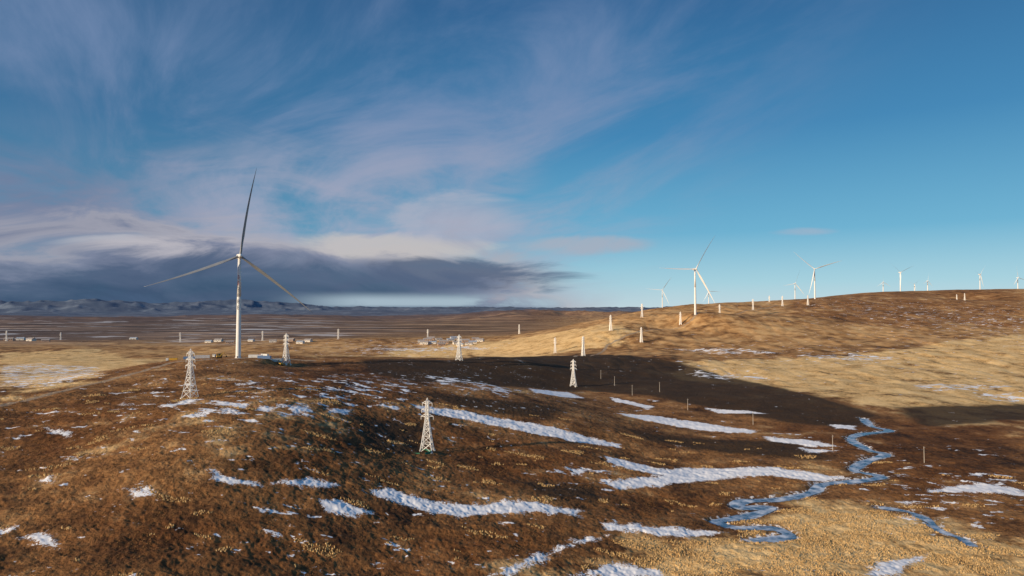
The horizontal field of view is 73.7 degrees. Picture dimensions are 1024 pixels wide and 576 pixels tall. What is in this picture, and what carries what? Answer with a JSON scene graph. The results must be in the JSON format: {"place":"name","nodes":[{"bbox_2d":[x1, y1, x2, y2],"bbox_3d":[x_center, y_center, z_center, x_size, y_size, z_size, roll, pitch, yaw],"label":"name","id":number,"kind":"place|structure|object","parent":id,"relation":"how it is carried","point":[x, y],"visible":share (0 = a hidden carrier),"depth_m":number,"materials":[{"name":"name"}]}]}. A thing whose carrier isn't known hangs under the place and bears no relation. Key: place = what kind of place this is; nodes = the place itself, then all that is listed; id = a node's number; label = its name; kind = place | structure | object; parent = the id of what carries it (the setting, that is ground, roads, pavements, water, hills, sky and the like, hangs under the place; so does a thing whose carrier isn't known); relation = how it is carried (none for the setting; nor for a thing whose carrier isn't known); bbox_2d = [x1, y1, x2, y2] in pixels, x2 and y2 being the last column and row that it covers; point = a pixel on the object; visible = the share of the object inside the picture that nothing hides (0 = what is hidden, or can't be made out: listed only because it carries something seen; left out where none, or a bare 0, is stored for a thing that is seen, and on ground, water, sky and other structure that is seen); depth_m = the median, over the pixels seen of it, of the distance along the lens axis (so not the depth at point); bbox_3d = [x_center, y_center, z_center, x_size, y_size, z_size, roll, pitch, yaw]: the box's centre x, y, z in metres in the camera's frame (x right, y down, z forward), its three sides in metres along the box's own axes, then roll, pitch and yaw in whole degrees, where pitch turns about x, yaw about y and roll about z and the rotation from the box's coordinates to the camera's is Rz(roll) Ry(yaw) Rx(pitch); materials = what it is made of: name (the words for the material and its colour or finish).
{"place":"outdoors","nodes":[
{"label":"outdoors","id":0,"kind":"place"},
{"bbox_2d":[0,289,1023,575],"bbox_3d":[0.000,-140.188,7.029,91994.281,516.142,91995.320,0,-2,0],"label":"ground","id":1,"kind":"structure","parent":0,"point":[934,379],"depth_m":466.27,"materials":[{"name":"brown plant"}]},
{"bbox_2d":[3,337,14,340],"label":"brick house","id":2,"kind":"structure","parent":1,"relation":"on","point":[10,338],"depth_m":2120.82,"materials":[{"name":"tile"}]},
{"bbox_2d":[15,337,25,339],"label":"white house","id":3,"kind":"structure","parent":1,"relation":"on","point":[20,338],"depth_m":2612.70,"materials":[{"name":"paint"}]},
{"bbox_2d":[26,337,35,340],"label":"white house","id":4,"kind":"structure","parent":1,"relation":"on","point":[31,339],"depth_m":2151.59,"materials":[{"name":"paint"}]},
{"bbox_2d":[180,349,198,398],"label":"power pylon","id":5,"kind":"object","parent":1,"relation":"on","point":[190,353],"visible":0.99,"depth_m":449.73,"materials":[{"name":"metal"}]},
{"bbox_2d":[195,355,209,358],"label":"shipping container","id":6,"kind":"object","parent":1,"relation":"on","point":[201,356],"visible":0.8,"depth_m":667.32,"materials":[{"name":"white metal"}]},
{"bbox_2d":[144,172,308,357],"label":"wind turbine","id":7,"kind":"object","parent":1,"relation":"on","point":[239,256],"visible":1,"depth_m":674.71,"materials":[{"name":"paint"}]},
{"bbox_2d":[248,355,262,357],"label":"shipping container","id":8,"kind":"object","parent":1,"relation":"on","point":[252,356],"visible":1,"depth_m":675.19,"materials":[{"name":"white metal"}]},
{"bbox_2d":[257,356,271,358],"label":"shipping container","id":9,"kind":"object","parent":1,"relation":"on","point":[265,357],"visible":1,"depth_m":669.19,"materials":[{"name":"metal"}]},
{"bbox_2d":[281,333,291,364],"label":"power pylon","id":10,"kind":"object","parent":1,"relation":"on","point":[286,339],"visible":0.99,"depth_m":694.16,"materials":[{"name":"metal"}]},
{"bbox_2d":[413,449,430,454],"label":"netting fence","id":11,"kind":"object","parent":1,"relation":"on","point":[428,452],"visible":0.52,"depth_m":408.31,"materials":[{"name":"green"}]},
{"bbox_2d":[420,398,434,453],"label":"power pylon","id":12,"kind":"object","parent":1,"relation":"on","point":[428,416],"visible":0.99,"depth_m":414.78,"materials":[{"name":"metal"}]},
{"bbox_2d":[437,342,445,345],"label":"brick house","id":13,"kind":"structure","parent":1,"relation":"on","point":[441,343],"depth_m":1901.95,"materials":[{"name":"tile"}]},
{"bbox_2d":[455,335,462,360],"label":"power pylon","id":14,"kind":"object","parent":1,"relation":"on","point":[459,346],"visible":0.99,"depth_m":854.76,"materials":[{"name":"metal"}]},
{"bbox_2d":[475,338,484,341],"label":"white house","id":15,"kind":"structure","parent":1,"relation":"on","point":[480,339],"depth_m":1936.85,"materials":[{"name":"paint"}]},
{"bbox_2d":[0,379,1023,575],"bbox_3d":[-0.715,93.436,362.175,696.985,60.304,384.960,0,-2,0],"label":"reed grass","id":16,"kind":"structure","parent":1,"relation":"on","point":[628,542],"depth_m":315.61,"materials":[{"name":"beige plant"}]},
{"bbox_2d":[570,359,576,386],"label":"power pylon","id":17,"kind":"object","parent":1,"relation":"on","point":[573,368],"visible":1,"depth_m":812.04,"materials":[{"name":"metal"}]},
{"bbox_2d":[581,336,584,355],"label":"power pylon","id":18,"kind":"object","parent":1,"relation":"on","point":[583,347],"visible":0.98,"depth_m":1111.37,"materials":[{"name":"metal"}]},
{"bbox_2d":[609,315,611,329],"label":"power pylon","id":19,"kind":"object","parent":1,"relation":"on","point":[610,324],"visible":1,"depth_m":1564.42,"materials":[{"name":"metal"}]},
{"bbox_2d":[640,327,642,341],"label":"power pylon","id":20,"kind":"object","parent":1,"relation":"on","point":[641,337],"visible":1,"depth_m":1451.01,"materials":[{"name":"metal"}]},
{"bbox_2d":[654,278,670,307],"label":"wind turbine","id":21,"kind":"object","parent":1,"relation":"on","point":[662,294],"visible":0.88,"depth_m":2997.62,"materials":[{"name":"paint"}]},
{"bbox_2d":[666,236,714,314],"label":"wind turbine","id":22,"kind":"object","parent":1,"relation":"on","point":[695,269],"visible":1,"depth_m":1688.60,"materials":[{"name":"paint"}]},
{"bbox_2d":[794,252,838,298],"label":"wind turbine","id":23,"kind":"object","parent":1,"relation":"on","point":[814,277],"visible":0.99,"depth_m":2319.18,"materials":[{"name":"paint"}]},
{"bbox_2d":[0,0,1023,307],"label":"sky","id":24,"kind":"structure","parent":0,"point":[401,153],"materials":[{"name":"blue"}]},
{"bbox_2d":[710,418,894,541],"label":"frozen stream","id":25,"kind":"structure","parent":0,"point":[817,488],"depth_m":394.10,"materials":[{"name":"blue ice"}]},
{"bbox_2d":[878,506,977,546],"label":"frozen stream","id":26,"kind":"structure","parent":0,"point":[934,526],"depth_m":354.03,"materials":[{"name":"blue ice"}]}
]}

